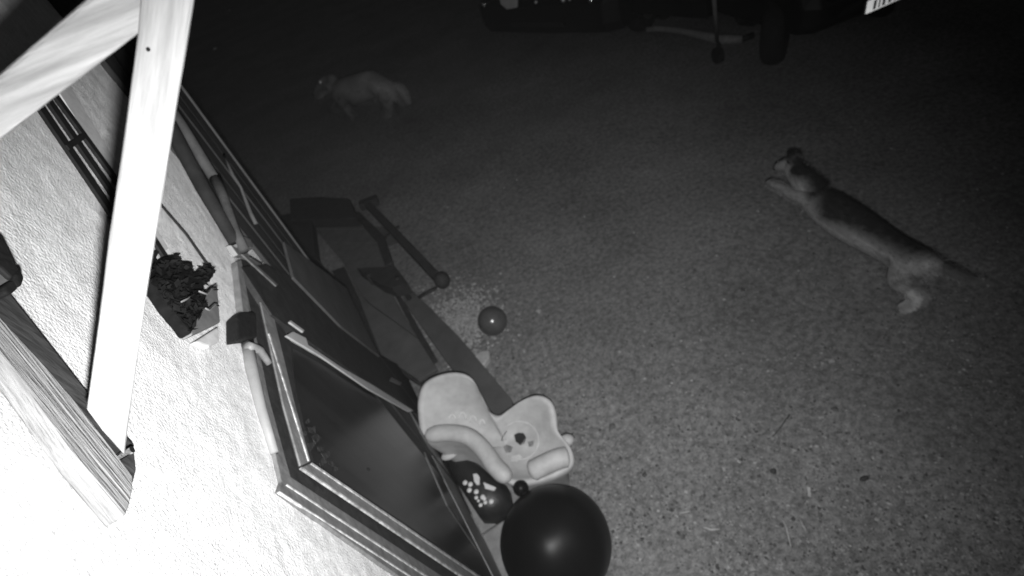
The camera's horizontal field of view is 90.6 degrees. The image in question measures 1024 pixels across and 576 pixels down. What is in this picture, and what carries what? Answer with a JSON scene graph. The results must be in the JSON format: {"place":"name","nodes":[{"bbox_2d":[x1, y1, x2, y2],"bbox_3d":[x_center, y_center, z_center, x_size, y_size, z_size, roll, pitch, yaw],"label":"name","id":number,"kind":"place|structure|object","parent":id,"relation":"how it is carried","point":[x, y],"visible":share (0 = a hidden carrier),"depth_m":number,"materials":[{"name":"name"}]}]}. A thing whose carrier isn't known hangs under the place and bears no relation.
{"place":"outdoors","nodes":[
{"label":"outdoors","id":0,"kind":"place"},
{"bbox_2d":[181,0,1023,575],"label":"ground","id":1,"kind":"structure","parent":0,"point":[457,66],"depth_m":3.68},
{"bbox_2d":[0,0,501,575],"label":"house","id":2,"kind":"structure","parent":1,"relation":"on","point":[276,430],"depth_m":0.76,"materials":[{"name":"white paint"}]},
{"bbox_2d":[0,0,193,526],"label":"wooden bracket","id":3,"kind":"object","parent":2,"relation":"attached to","point":[78,432],"visible":0.98,"depth_m":0.32,"materials":[{"name":"white wood"}]},
{"bbox_2d":[0,239,22,298],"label":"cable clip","id":4,"kind":"object","parent":3,"relation":"attached to","point":[11,277],"visible":1,"depth_m":0.40,"materials":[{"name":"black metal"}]},
{"bbox_2d":[37,86,168,264],"bbox_3d":[-0.593,-0.152,0.753,0.008,0.262,0.368,-30,43,-10],"label":"wall trellis","id":5,"kind":"object","parent":2,"relation":"attached to","point":[67,102],"depth_m":0.73,"materials":[{"name":"wood"}]},
{"bbox_2d":[147,255,219,349],"bbox_3d":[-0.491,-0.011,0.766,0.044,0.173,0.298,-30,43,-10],"label":"wall planter","id":6,"kind":"object","parent":2,"relation":"attached to","point":[184,302],"visible":0.97,"depth_m":0.71,"materials":[{"name":"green plant"}]},
{"bbox_2d":[282,242,378,356],"bbox_3d":[-0.776,0.020,2.192,0.009,0.884,0.986,-30,43,-10],"label":"leaning board","id":7,"kind":"object","parent":2,"relation":"attached to","point":[328,295],"visible":1,"depth_m":1.99,"materials":[{"name":"grey wood"}]},
{"bbox_2d":[249,255,501,575],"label":"door","id":8,"kind":"structure","parent":2,"relation":"in","point":[341,434],"depth_m":1.30,"materials":[{"name":"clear glass"}]},
{"bbox_2d":[312,70,411,122],"bbox_3d":[-1.993,-2.490,6.541,1.834,0.721,0.461,13,52,32],"label":"dog","id":9,"kind":"object","parent":1,"relation":"on","point":[348,92],"visible":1,"depth_m":6.30},
{"bbox_2d":[281,195,449,300],"bbox_3d":[-1.319,-0.369,4.345,0.825,0.420,2.617,-42,46,-22],"label":"garden cart","id":10,"kind":"object","parent":1,"relation":"on","point":[351,236],"visible":0.98,"depth_m":4.36,"materials":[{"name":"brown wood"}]},
{"bbox_2d":[332,264,438,385],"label":"platform","id":11,"kind":"structure","parent":1,"relation":"on","point":[393,336],"depth_m":3.51,"materials":[{"name":"grey wood"}]},
{"bbox_2d":[395,296,437,363],"bbox_3d":[-0.713,0.261,3.682,0.050,0.060,0.861,-30,43,-10],"label":"edge batten","id":12,"kind":"object","parent":1,"relation":"on","point":[417,331],"visible":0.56,"depth_m":3.58,"materials":[{"name":"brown wood"}]},
{"bbox_2d":[403,291,513,414],"bbox_3d":[-0.433,0.386,3.467,0.169,0.065,1.574,-34,44,-14],"label":"kerb plank","id":13,"kind":"object","parent":1,"relation":"on","point":[456,353],"visible":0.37,"depth_m":3.33,"materials":[{"name":"grey wood"}]},
{"bbox_2d":[403,273,521,372],"bbox_3d":[-0.377,0.237,3.636,0.854,0.016,1.108,-21,42,0],"label":"gravel patch","id":14,"kind":"object","parent":1,"relation":"on","point":[457,325],"visible":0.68,"depth_m":3.67,"materials":[{"name":"grey gravel"}]},
{"bbox_2d":[477,306,506,335],"bbox_3d":[-0.133,0.222,3.408,0.201,0.201,0.201,-21,42,0],"label":"ball","id":15,"kind":"object","parent":14,"relation":"on","point":[491,320],"visible":1,"depth_m":3.34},
{"bbox_2d":[475,350,490,367],"bbox_3d":[-0.187,0.467,3.293,0.113,0.055,0.120,-21,42,0],"label":"stone","id":16,"kind":"object","parent":1,"relation":"on","point":[483,358],"visible":0.77,"depth_m":3.27,"materials":[{"name":"grey stone"}]},
{"bbox_2d":[459,483,519,534],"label":"paving slab","id":17,"kind":"structure","parent":1,"relation":"on","point":[484,528],"depth_m":2.58,"materials":[{"name":"grey concrete"}]},
{"bbox_2d":[440,452,513,524],"bbox_3d":[-0.198,0.983,2.666,0.194,0.174,0.541,-35,44,-15],"label":"bag","id":18,"kind":"object","parent":17,"relation":"on","point":[488,496],"visible":0.94,"depth_m":2.53,"materials":[{"name":"black plastic"}]},
{"bbox_2d":[483,520,507,575],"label":"paving slab","id":19,"kind":"structure","parent":1,"relation":"on","point":[492,537],"depth_m":2.46,"materials":[{"name":"grey concrete"}]},
{"bbox_2d":[418,372,574,490],"bbox_3d":[-0.072,0.777,2.532,0.812,0.572,0.418,2,47,24],"label":"childrens chair","id":20,"kind":"object","parent":1,"relation":"on","point":[527,442],"visible":0.98,"depth_m":2.52,"materials":[{"name":"plastic"}]},
{"bbox_2d":[500,480,611,575],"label":"hopper ball","id":21,"kind":"object","parent":1,"relation":"on","point":[555,530],"visible":1,"depth_m":2.02,"materials":[{"name":"black rubber"}]},
{"bbox_2d":[478,0,655,32],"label":"parked car","id":22,"kind":"object","parent":1,"relation":"on","point":[560,16],"visible":0.92,"depth_m":6.32,"materials":[{"name":"paint"}]},
{"bbox_2d":[631,0,756,63],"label":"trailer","id":23,"kind":"object","parent":1,"relation":"on","point":[666,9],"visible":0.88,"depth_m":5.43,"materials":[{"name":"metal"}]},
{"bbox_2d":[703,526,719,530],"bbox_3d":[0.887,1.073,2.257,0.071,0.014,0.017,-2,45,20],"label":"straw","id":24,"kind":"object","parent":1,"relation":"on","point":[711,529],"visible":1,"depth_m":2.25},
{"bbox_2d":[773,414,789,435],"bbox_3d":[1.329,0.677,2.496,0.153,0.009,0.008,-40,45,-20],"label":"twig","id":25,"kind":"object","parent":1,"relation":"on","point":[782,424],"visible":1,"depth_m":2.50,"materials":[{"name":"grey wood"}]},
{"bbox_2d":[780,516,790,546],"bbox_3d":[1.179,1.043,2.176,0.010,0.009,0.126,-10,43,12],"label":"straw","id":26,"kind":"object","parent":1,"relation":"on","point":[786,530],"visible":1,"depth_m":2.17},
{"bbox_2d":[716,0,896,64],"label":"parked car","id":27,"kind":"object","parent":1,"relation":"on","point":[779,21],"visible":0.89,"depth_m":4.55,"materials":[{"name":"paint"}]},
{"bbox_2d":[765,149,979,313],"bbox_3d":[1.786,-0.313,2.636,0.287,0.691,1.167,-29,43,-8],"label":"dog","id":28,"kind":"object","parent":1,"relation":"on","point":[911,265],"visible":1,"depth_m":2.53},
{"bbox_2d":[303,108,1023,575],"bbox_3d":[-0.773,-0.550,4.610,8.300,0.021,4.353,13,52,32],"label":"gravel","id":29,"kind":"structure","parent":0,"point":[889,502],"depth_m":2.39,"materials":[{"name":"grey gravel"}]},
{"bbox_2d":[770,468,776,473],"bbox_3d":[1.218,0.853,2.360,0.029,0.019,0.029,-21,42,0],"label":"pebble","id":30,"kind":"object","parent":29,"relation":"on","point":[773,471],"visible":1,"depth_m":2.35,"materials":[{"name":"grey stone"}]},
{"bbox_2d":[807,487,810,496],"bbox_3d":[1.321,0.907,2.254,0.012,0.003,0.046,1,46,22],"label":"fallen leaf","id":31,"kind":"object","parent":29,"relation":"on","point":[808,491],"visible":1,"depth_m":2.25,"materials":[{"name":"plant"}]},
{"bbox_2d":[860,476,868,480],"bbox_3d":[1.556,0.840,2.236,0.043,0.019,0.024,-21,42,0],"label":"pebble","id":32,"kind":"object","parent":29,"relation":"on","point":[864,478],"visible":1,"depth_m":2.23,"materials":[{"name":"grey stone"}]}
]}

